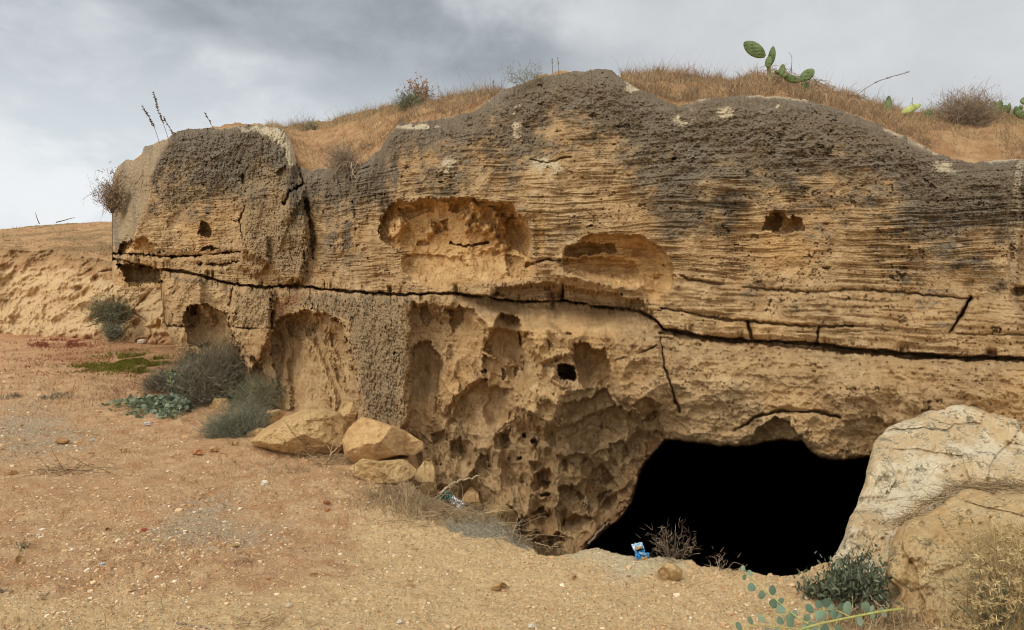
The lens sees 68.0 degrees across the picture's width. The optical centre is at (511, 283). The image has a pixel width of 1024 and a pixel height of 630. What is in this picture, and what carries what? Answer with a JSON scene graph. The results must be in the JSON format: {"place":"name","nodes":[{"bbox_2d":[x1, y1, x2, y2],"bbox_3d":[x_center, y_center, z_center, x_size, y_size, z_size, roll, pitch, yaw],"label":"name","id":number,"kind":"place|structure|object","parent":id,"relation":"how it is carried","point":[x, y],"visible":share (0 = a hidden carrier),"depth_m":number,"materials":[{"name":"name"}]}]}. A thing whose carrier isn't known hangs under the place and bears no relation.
{"place":"outdoors","nodes":[
{"label":"outdoors","id":0,"kind":"place"},
{"bbox_2d":[0,221,173,344],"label":"hillside","id":1,"kind":"structure","parent":0,"point":[45,290],"depth_m":17.34,"materials":[{"name":"beige stone"}]},
{"bbox_2d":[0,221,111,257],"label":"dry grass","id":2,"kind":"structure","parent":1,"relation":"on","point":[29,242],"depth_m":20.25,"materials":[{"name":"plant"}]},
{"bbox_2d":[77,288,140,329],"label":"bush","id":3,"kind":"object","parent":1,"relation":"on","point":[113,312],"visible":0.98,"depth_m":15.46,"materials":[{"name":"green plant"}]},
{"bbox_2d":[0,333,937,629],"bbox_3d":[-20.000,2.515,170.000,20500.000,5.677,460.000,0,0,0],"label":"ground","id":4,"kind":"structure","parent":0,"point":[772,541],"depth_m":4.86,"materials":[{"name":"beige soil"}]},
{"bbox_2d":[0,588,12,592],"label":"stick","id":5,"kind":"object","parent":4,"relation":"on","point":[3,591],"visible":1,"depth_m":3.96,"materials":[{"name":"beige wood"}]},
{"bbox_2d":[6,470,17,474],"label":"stone","id":6,"kind":"object","parent":4,"relation":"on","point":[11,472],"visible":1,"depth_m":6.39,"materials":[{"name":"brown stone"}]},
{"bbox_2d":[15,555,23,563],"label":"stone","id":7,"kind":"object","parent":4,"relation":"on","point":[18,559],"visible":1,"depth_m":4.38,"materials":[{"name":"beige stone"}]},
{"bbox_2d":[16,532,31,551],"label":"bush","id":8,"kind":"object","parent":4,"relation":"on","point":[22,547],"visible":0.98,"depth_m":4.59,"materials":[{"name":"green plant"}]},
{"bbox_2d":[0,386,78,401],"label":"dry weeds","id":9,"kind":"object","parent":4,"relation":"on","point":[42,397],"visible":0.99,"depth_m":10.39,"materials":[{"name":"brown plant"}]},
{"bbox_2d":[35,590,51,598],"bbox_3d":[-2.423,1.605,3.923,0.028,0.043,0.120,0,0,0],"label":"stick","id":10,"kind":"object","parent":4,"relation":"on","point":[38,595],"visible":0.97,"depth_m":3.92,"materials":[{"name":"beige wood"}]},
{"bbox_2d":[6,335,107,351],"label":"red ground cover","id":11,"kind":"object","parent":4,"relation":"on","point":[43,343],"visible":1,"depth_m":15.41,"materials":[{"name":"red plant"}]},
{"bbox_2d":[55,438,69,443],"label":"stone","id":12,"kind":"object","parent":4,"relation":"on","point":[61,440],"visible":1,"depth_m":7.52,"materials":[{"name":"brown stone"}]},
{"bbox_2d":[0,336,182,390],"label":"red ground cover","id":13,"kind":"object","parent":4,"relation":"on","point":[73,361],"visible":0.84,"depth_m":13.33,"materials":[{"name":"red plant"}]},
{"bbox_2d":[39,358,155,376],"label":"green ground cover","id":14,"kind":"object","parent":4,"relation":"on","point":[95,367],"visible":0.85,"depth_m":12.59,"materials":[{"name":"plant"}]},
{"bbox_2d":[1,336,214,436],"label":"dry weeds","id":15,"kind":"object","parent":4,"relation":"on","point":[83,406],"visible":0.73,"depth_m":11.20,"materials":[{"name":"plant"}]},
{"bbox_2d":[49,371,173,418],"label":"dry weeds","id":16,"kind":"object","parent":4,"relation":"on","point":[115,390],"visible":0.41,"depth_m":10.76,"materials":[{"name":"brown plant"}]},
{"bbox_2d":[99,319,126,344],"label":"bush","id":17,"kind":"object","parent":4,"relation":"on","point":[113,332],"visible":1,"depth_m":14.16,"materials":[{"name":"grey plant"}]},
{"bbox_2d":[79,345,179,382],"bbox_3d":[-6.639,1.329,13.409,1.720,0.350,4.682,0,0,-27],"label":"green ground cover","id":18,"kind":"object","parent":4,"relation":"on","point":[140,361],"visible":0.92,"depth_m":13.04,"materials":[{"name":"green plant"}]},
{"bbox_2d":[137,339,145,343],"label":"stone","id":19,"kind":"object","parent":4,"relation":"on","point":[142,341],"visible":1,"depth_m":15.54,"materials":[{"name":"beige stone"}]},
{"bbox_2d":[98,365,194,419],"bbox_3d":[-4.520,1.368,9.290,1.167,0.594,1.548,0,0,-20],"label":"caper plant","id":20,"kind":"object","parent":4,"relation":"on","point":[166,405],"visible":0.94,"depth_m":9.51,"materials":[{"name":"green plant"}]},
{"bbox_2d":[144,317,160,327],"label":"boulder","id":21,"kind":"object","parent":4,"relation":"on","point":[154,322],"visible":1,"depth_m":14.44,"materials":[{"name":"beige stone"}]},
{"bbox_2d":[137,359,179,394],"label":"bush","id":22,"kind":"object","parent":4,"relation":"on","point":[152,385],"visible":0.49,"depth_m":10.76,"materials":[{"name":"brown plant"}]},
{"bbox_2d":[162,349,208,372],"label":"bush","id":23,"kind":"object","parent":4,"relation":"on","point":[187,352],"visible":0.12,"depth_m":11.97,"materials":[{"name":"green plant"}]},
{"bbox_2d":[176,622,207,628],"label":"stick","id":24,"kind":"object","parent":4,"relation":"on","point":[181,623],"visible":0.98,"depth_m":3.59,"materials":[{"name":"beige wood"}]},
{"bbox_2d":[193,449,202,454],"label":"stone","id":25,"kind":"object","parent":4,"relation":"on","point":[197,451],"visible":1,"depth_m":7.02,"materials":[{"name":"brown stone"}]},
{"bbox_2d":[138,330,261,409],"bbox_3d":[-3.974,1.200,10.321,1.892,1.257,1.713,0,0,40],"label":"bush","id":26,"kind":"object","parent":4,"relation":"on","point":[207,376],"visible":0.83,"depth_m":9.93,"materials":[{"name":"plant"}]},
{"bbox_2d":[209,446,218,451],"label":"stone","id":27,"kind":"object","parent":4,"relation":"on","point":[214,448],"visible":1,"depth_m":7.17,"materials":[{"name":"stone"}]},
{"bbox_2d":[209,398,231,409],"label":"boulder","id":28,"kind":"object","parent":4,"relation":"on","point":[216,404],"visible":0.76,"depth_m":9.61,"materials":[{"name":"beige stone"}]},
{"bbox_2d":[180,391,277,438],"bbox_3d":[-2.976,1.476,8.127,1.030,0.667,1.054,0,0,0],"label":"bush","id":29,"kind":"object","parent":4,"relation":"on","point":[237,425],"visible":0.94,"depth_m":8.06,"materials":[{"name":"grey plant"}]},
{"bbox_2d":[232,441,238,445],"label":"stone","id":30,"kind":"object","parent":4,"relation":"on","point":[235,443],"visible":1,"depth_m":7.41,"materials":[{"name":"brown stone"}]},
{"bbox_2d":[246,428,263,436],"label":"boulder","id":31,"kind":"object","parent":4,"relation":"on","point":[257,431],"visible":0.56,"depth_m":8.02,"materials":[{"name":"beige stone"}]},
{"bbox_2d":[222,365,290,412],"bbox_3d":[-3.224,1.366,9.558,1.037,0.799,0.996,0,0,26],"label":"bush","id":32,"kind":"object","parent":4,"relation":"on","point":[259,394],"visible":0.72,"depth_m":9.52,"materials":[{"name":"green plant"}]},
{"bbox_2d":[260,480,267,484],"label":"stone","id":33,"kind":"object","parent":4,"relation":"on","point":[263,482],"visible":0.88,"depth_m":6.00,"materials":[{"name":"white stone"}]},
{"bbox_2d":[261,409,284,426],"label":"boulder","id":34,"kind":"object","parent":4,"relation":"on","point":[280,414],"visible":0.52,"depth_m":8.46,"materials":[{"name":"stone"}]},
{"bbox_2d":[198,448,374,489],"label":"dry weeds","id":35,"kind":"object","parent":4,"relation":"on","point":[296,470],"visible":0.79,"depth_m":6.54,"materials":[{"name":"plant"}]},
{"bbox_2d":[250,408,347,456],"bbox_3d":[-2.039,1.458,7.295,0.850,0.561,1.045,0,0,-34],"label":"boulder","id":36,"kind":"object","parent":4,"relation":"on","point":[310,430],"visible":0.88,"depth_m":6.95,"materials":[{"name":"beige stone"}]},
{"bbox_2d":[325,442,343,462],"bbox_3d":[-1.551,1.468,6.603,0.202,0.203,0.039,0,0,30],"label":"stick","id":37,"kind":"object","parent":4,"relation":"on","point":[332,451],"visible":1,"depth_m":6.62,"materials":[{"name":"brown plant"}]},
{"bbox_2d":[338,401,356,425],"bbox_3d":[-1.863,1.479,8.627,0.223,0.302,0.416,0,0,-20],"label":"boulder","id":38,"kind":"object","parent":4,"relation":"on","point":[347,410],"visible":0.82,"depth_m":8.53,"materials":[{"name":"beige stone"}]},
{"bbox_2d":[348,459,415,483],"bbox_3d":[-1.050,1.542,6.258,0.572,0.265,0.435,0,0,38],"label":"boulder","id":39,"kind":"object","parent":4,"relation":"on","point":[384,470],"visible":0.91,"depth_m":6.09,"materials":[{"name":"beige stone"}]},
{"bbox_2d":[342,417,423,462],"bbox_3d":[-1.230,1.421,6.935,0.696,0.457,0.704,0,0,41],"label":"boulder","id":40,"kind":"object","parent":4,"relation":"on","point":[368,438],"visible":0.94,"depth_m":6.68,"materials":[{"name":"stone"}]},
{"bbox_2d":[411,458,436,497],"bbox_3d":[-0.770,1.674,6.510,0.255,0.350,0.441,0,0,0],"label":"boulder","id":41,"kind":"object","parent":4,"relation":"on","point":[425,470],"visible":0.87,"depth_m":6.40,"materials":[{"name":"beige stone"}]},
{"bbox_2d":[439,475,479,494],"bbox_3d":[-0.454,1.706,6.460,0.449,0.099,0.046,0,0,-45],"label":"stick","id":42,"kind":"object","parent":4,"relation":"on","point":[451,484],"visible":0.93,"depth_m":6.45,"materials":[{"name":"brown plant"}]},
{"bbox_2d":[444,499,476,508],"bbox_3d":[-0.434,1.897,6.539,0.052,0.152,0.398,0,0,41],"label":"stick","id":43,"kind":"object","parent":4,"relation":"on","point":[447,501],"visible":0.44,"depth_m":6.57,"materials":[{"name":"brown wood"}]},
{"bbox_2d":[7,447,923,629],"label":"twigs","id":44,"kind":"object","parent":4,"relation":"on","point":[64,472],"visible":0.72,"depth_m":5.52,"materials":[{"name":"wood"}]},
{"bbox_2d":[438,490,464,507],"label":"plastic litter","id":45,"kind":"object","parent":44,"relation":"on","point":[450,496],"visible":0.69,"depth_m":6.34,"materials":[{"name":"plastic"}]},
{"bbox_2d":[463,487,481,509],"bbox_3d":[-0.395,2.098,7.373,0.200,0.272,0.354,0,0,0],"label":"boulder","id":46,"kind":"object","parent":4,"relation":"on","point":[469,495],"visible":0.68,"depth_m":7.29,"materials":[{"name":"beige stone"}]},
{"bbox_2d":[491,582,507,590],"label":"stone","id":47,"kind":"object","parent":4,"relation":"on","point":[497,586],"visible":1,"depth_m":3.97,"materials":[{"name":"stone"}]},
{"bbox_2d":[484,504,517,528],"bbox_3d":[-0.147,2.254,7.293,0.388,0.341,0.442,0,0,-39],"label":"boulder","id":48,"kind":"object","parent":4,"relation":"on","point":[510,514],"visible":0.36,"depth_m":7.13,"materials":[{"name":"beige stone"}]},
{"bbox_2d":[527,623,536,628],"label":"stone","id":49,"kind":"object","parent":4,"relation":"on","point":[531,626],"visible":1,"depth_m":3.52,"materials":[{"name":"beige stone"}]},
{"bbox_2d":[535,542,558,547],"bbox_3d":[0.299,2.095,6.104,0.059,0.313,1.010,0,0,-9],"label":"stick","id":50,"kind":"object","parent":4,"relation":"on","point":[546,545],"visible":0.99,"depth_m":6.29,"materials":[{"name":"wood"}]},
{"bbox_2d":[586,521,609,545],"bbox_3d":[0.683,1.963,6.000,0.043,0.231,1.248,0,0,15],"label":"stick","id":51,"kind":"object","parent":4,"relation":"on","point":[593,538],"visible":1,"depth_m":5.93,"materials":[{"name":"wood"}]},
{"bbox_2d":[338,475,939,629],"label":"dry weeds","id":52,"kind":"object","parent":4,"relation":"on","point":[406,501],"visible":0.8,"depth_m":5.48,"materials":[{"name":"plant"}]},
{"bbox_2d":[632,542,649,559],"bbox_3d":[0.751,1.558,4.427,0.101,0.090,0.090,0,0,0],"label":"snack packet","id":53,"kind":"object","parent":4,"relation":"on","point":[639,550],"visible":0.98,"depth_m":4.42},
{"bbox_2d":[637,519,702,561],"bbox_3d":[0.919,1.524,4.416,0.383,0.280,0.362,0,0,0],"label":"bush","id":54,"kind":"object","parent":4,"relation":"on","point":[667,551],"visible":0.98,"depth_m":4.43,"materials":[{"name":"brown plant"}]},
{"bbox_2d":[657,562,682,580],"bbox_3d":[0.870,1.575,4.156,0.118,0.113,0.108,0,0,39],"label":"stone","id":55,"kind":"object","parent":4,"relation":"on","point":[669,571],"visible":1,"depth_m":4.13,"materials":[{"name":"beige stone"}]},
{"bbox_2d":[708,545,741,572],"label":"bush","id":56,"kind":"object","parent":4,"relation":"on","point":[719,560],"visible":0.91,"depth_m":4.20,"materials":[{"name":"brown plant"}]},
{"bbox_2d":[793,569,833,603],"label":"bush","id":57,"kind":"object","parent":4,"relation":"on","point":[807,590],"visible":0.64,"depth_m":3.91,"materials":[{"name":"green plant"}]},
{"bbox_2d":[735,565,903,629],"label":"caper plant","id":58,"kind":"object","parent":4,"relation":"on","point":[846,608],"visible":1,"depth_m":3.50,"materials":[{"name":"green plant"}]},
{"bbox_2d":[803,546,900,624],"bbox_3d":[1.732,1.542,3.861,0.481,0.366,0.427,0,0,0],"label":"bush","id":59,"kind":"object","parent":4,"relation":"on","point":[848,582],"visible":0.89,"depth_m":3.82,"materials":[{"name":"green plant"}]},
{"bbox_2d":[863,575,886,607],"bbox_3d":[1.792,1.533,3.779,0.036,0.037,0.461,0,0,13],"label":"stick","id":60,"kind":"object","parent":59,"relation":"on","point":[875,601],"visible":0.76,"depth_m":3.66,"materials":[{"name":"beige wood"}]},
{"bbox_2d":[829,404,1023,587],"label":"boulder","id":61,"kind":"object","parent":4,"relation":"on","point":[909,458],"visible":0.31,"depth_m":5.28,"materials":[{"name":"beige stone"}]},
{"bbox_2d":[859,541,886,564],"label":"bush","id":62,"kind":"object","parent":61,"relation":"on","point":[875,545],"visible":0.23,"depth_m":4.31,"materials":[{"name":"beige plant"}]},
{"bbox_2d":[878,472,1023,534],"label":"dry weeds","id":63,"kind":"object","parent":61,"relation":"on","point":[999,486],"visible":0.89,"depth_m":4.76,"materials":[{"name":"plant"}]},
{"bbox_2d":[945,479,988,482],"bbox_3d":[2.994,1.289,4.950,0.329,0.029,0.015,0,0,0],"label":"stick","id":64,"kind":"object","parent":61,"relation":"on","point":[960,480],"visible":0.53,"depth_m":4.95,"materials":[{"name":"brown wood"}]},
{"bbox_2d":[886,489,1023,629],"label":"boulder","id":65,"kind":"object","parent":4,"relation":"on","point":[919,543],"visible":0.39,"depth_m":3.87,"materials":[{"name":"beige stone"}]},
{"bbox_2d":[899,513,1023,629],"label":"thistle","id":66,"kind":"object","parent":4,"relation":"on","point":[1018,581],"visible":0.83,"depth_m":3.41,"materials":[{"name":"plant"}]},
{"bbox_2d":[924,515,1023,629],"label":"dry grass","id":67,"kind":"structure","parent":4,"relation":"on","point":[994,542],"depth_m":3.62,"materials":[{"name":"plant"}]},
{"bbox_2d":[935,547,1023,629],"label":"thistle","id":68,"kind":"object","parent":4,"relation":"on","point":[985,603],"visible":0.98,"depth_m":3.32,"materials":[{"name":"beige plant"}]},
{"bbox_2d":[0,0,1023,228],"label":"sky","id":69,"kind":"structure","parent":0,"point":[77,77],"materials":[{"name":"grey"}]},
{"bbox_2d":[112,69,1023,555],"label":"cliff","id":70,"kind":"structure","parent":0,"point":[574,311],"depth_m":7.43,"materials":[{"name":"stone"}]},
{"bbox_2d":[83,162,130,219],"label":"bush","id":71,"kind":"object","parent":70,"relation":"on","point":[110,199],"visible":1,"depth_m":11.83,"materials":[{"name":"brown plant"}]},
{"bbox_2d":[142,106,159,142],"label":"dead stalk","id":72,"kind":"object","parent":70,"relation":"on","point":[151,121],"visible":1,"depth_m":11.10,"materials":[{"name":"plant"}]},
{"bbox_2d":[152,91,168,139],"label":"dead stalk","id":73,"kind":"object","parent":70,"relation":"on","point":[157,106],"visible":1,"depth_m":11.00,"materials":[{"name":"plant"}]},
{"bbox_2d":[315,135,364,176],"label":"bush","id":74,"kind":"object","parent":70,"relation":"on","point":[338,157],"visible":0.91,"depth_m":9.02,"materials":[{"name":"brown plant"}]},
{"bbox_2d":[332,161,361,177],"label":"tendrils","id":75,"kind":"object","parent":70,"relation":"hanging from","point":[346,165],"visible":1,"depth_m":8.47,"materials":[{"name":"brown plant"}]},
{"bbox_2d":[135,47,1023,169],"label":"hill","id":76,"kind":"structure","parent":0,"point":[946,149],"depth_m":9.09,"materials":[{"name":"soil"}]},
{"bbox_2d":[298,121,323,130],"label":"bush","id":77,"kind":"object","parent":76,"relation":"on","point":[312,127],"visible":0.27,"depth_m":12.31,"materials":[{"name":"brown plant"}]},
{"bbox_2d":[389,81,425,113],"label":"bush","id":78,"kind":"object","parent":76,"relation":"on","point":[409,100],"visible":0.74,"depth_m":9.98,"materials":[{"name":"green plant"}]},
{"bbox_2d":[396,72,439,104],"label":"thistle","id":79,"kind":"object","parent":76,"relation":"on","point":[424,88],"visible":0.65,"depth_m":10.83,"materials":[{"name":"brown plant"}]},
{"bbox_2d":[501,59,560,87],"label":"bush","id":80,"kind":"object","parent":76,"relation":"on","point":[527,79],"visible":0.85,"depth_m":7.82,"materials":[{"name":"brown plant"}]},
{"bbox_2d":[659,61,701,81],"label":"bush","id":81,"kind":"object","parent":76,"relation":"on","point":[684,74],"visible":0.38,"depth_m":8.92,"materials":[{"name":"beige plant"}]},
{"bbox_2d":[743,41,775,83],"bbox_3d":[2.808,-2.501,8.603,0.364,0.511,0.127,0,0,0],"label":"prickly pear","id":82,"kind":"object","parent":76,"relation":"on","point":[754,49],"visible":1,"depth_m":8.58,"materials":[{"name":"green plant"}]},
{"bbox_2d":[775,64,787,77],"bbox_3d":[3.054,-2.413,8.603,0.135,0.163,0.095,0,0,0],"label":"prickly pear","id":83,"kind":"object","parent":76,"relation":"on","point":[780,72],"visible":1,"depth_m":8.59,"materials":[{"name":"green plant"}]},
{"bbox_2d":[784,68,814,91],"bbox_3d":[3.254,-2.318,8.638,0.361,0.263,0.129,0,0,-6],"label":"prickly pear","id":84,"kind":"object","parent":76,"relation":"on","point":[806,75],"visible":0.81,"depth_m":8.59,"materials":[{"name":"green plant"}]},
{"bbox_2d":[748,54,873,108],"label":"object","id":85,"kind":"object","parent":76,"relation":"on","point":[813,82],"visible":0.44,"depth_m":8.98,"materials":[{"name":"brown plant"}]},
{"bbox_2d":[854,71,909,97],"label":"dead stalk","id":86,"kind":"object","parent":76,"relation":"on","point":[883,79],"visible":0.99,"depth_m":9.00,"materials":[{"name":"brown plant"}]},
{"bbox_2d":[883,96,891,110],"bbox_3d":[4.604,-2.203,9.306,0.100,0.221,0.056,0,0,0],"label":"prickly pear","id":87,"kind":"object","parent":76,"relation":"on","point":[888,100],"visible":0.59,"depth_m":9.29,"materials":[{"name":"green plant"}]},
{"bbox_2d":[900,103,920,113],"bbox_3d":[4.885,-2.146,9.294,0.247,0.131,0.045,0,0,8],"label":"prickly pear","id":88,"kind":"object","parent":76,"relation":"on","point":[910,109],"visible":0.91,"depth_m":9.28,"materials":[{"name":"green plant"}]},
{"bbox_2d":[924,109,940,116],"bbox_3d":[5.444,-2.202,9.796,0.233,0.116,0.047,0,0,-3],"label":"prickly pear","id":89,"kind":"object","parent":76,"relation":"on","point":[928,111],"visible":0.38,"depth_m":9.78,"materials":[{"name":"green plant"}]},
{"bbox_2d":[920,74,1011,128],"bbox_3d":[5.518,-2.167,9.231,1.126,0.820,0.953,0,0,0],"label":"bush","id":90,"kind":"object","parent":76,"relation":"on","point":[967,109],"visible":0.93,"depth_m":9.11,"materials":[{"name":"brown plant"}]},
{"bbox_2d":[981,100,1010,113],"bbox_3d":[6.327,-2.293,9.894,0.458,0.216,0.185,0,0,-19],"label":"prickly pear","id":91,"kind":"object","parent":76,"relation":"on","point":[1002,105],"visible":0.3,"depth_m":9.89,"materials":[{"name":"green plant"}]},
{"bbox_2d":[1013,97,1023,118],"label":"prickly pear","id":92,"kind":"object","parent":76,"relation":"on","point":[1018,112],"visible":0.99,"depth_m":9.69,"materials":[{"name":"green plant"}]}
]}

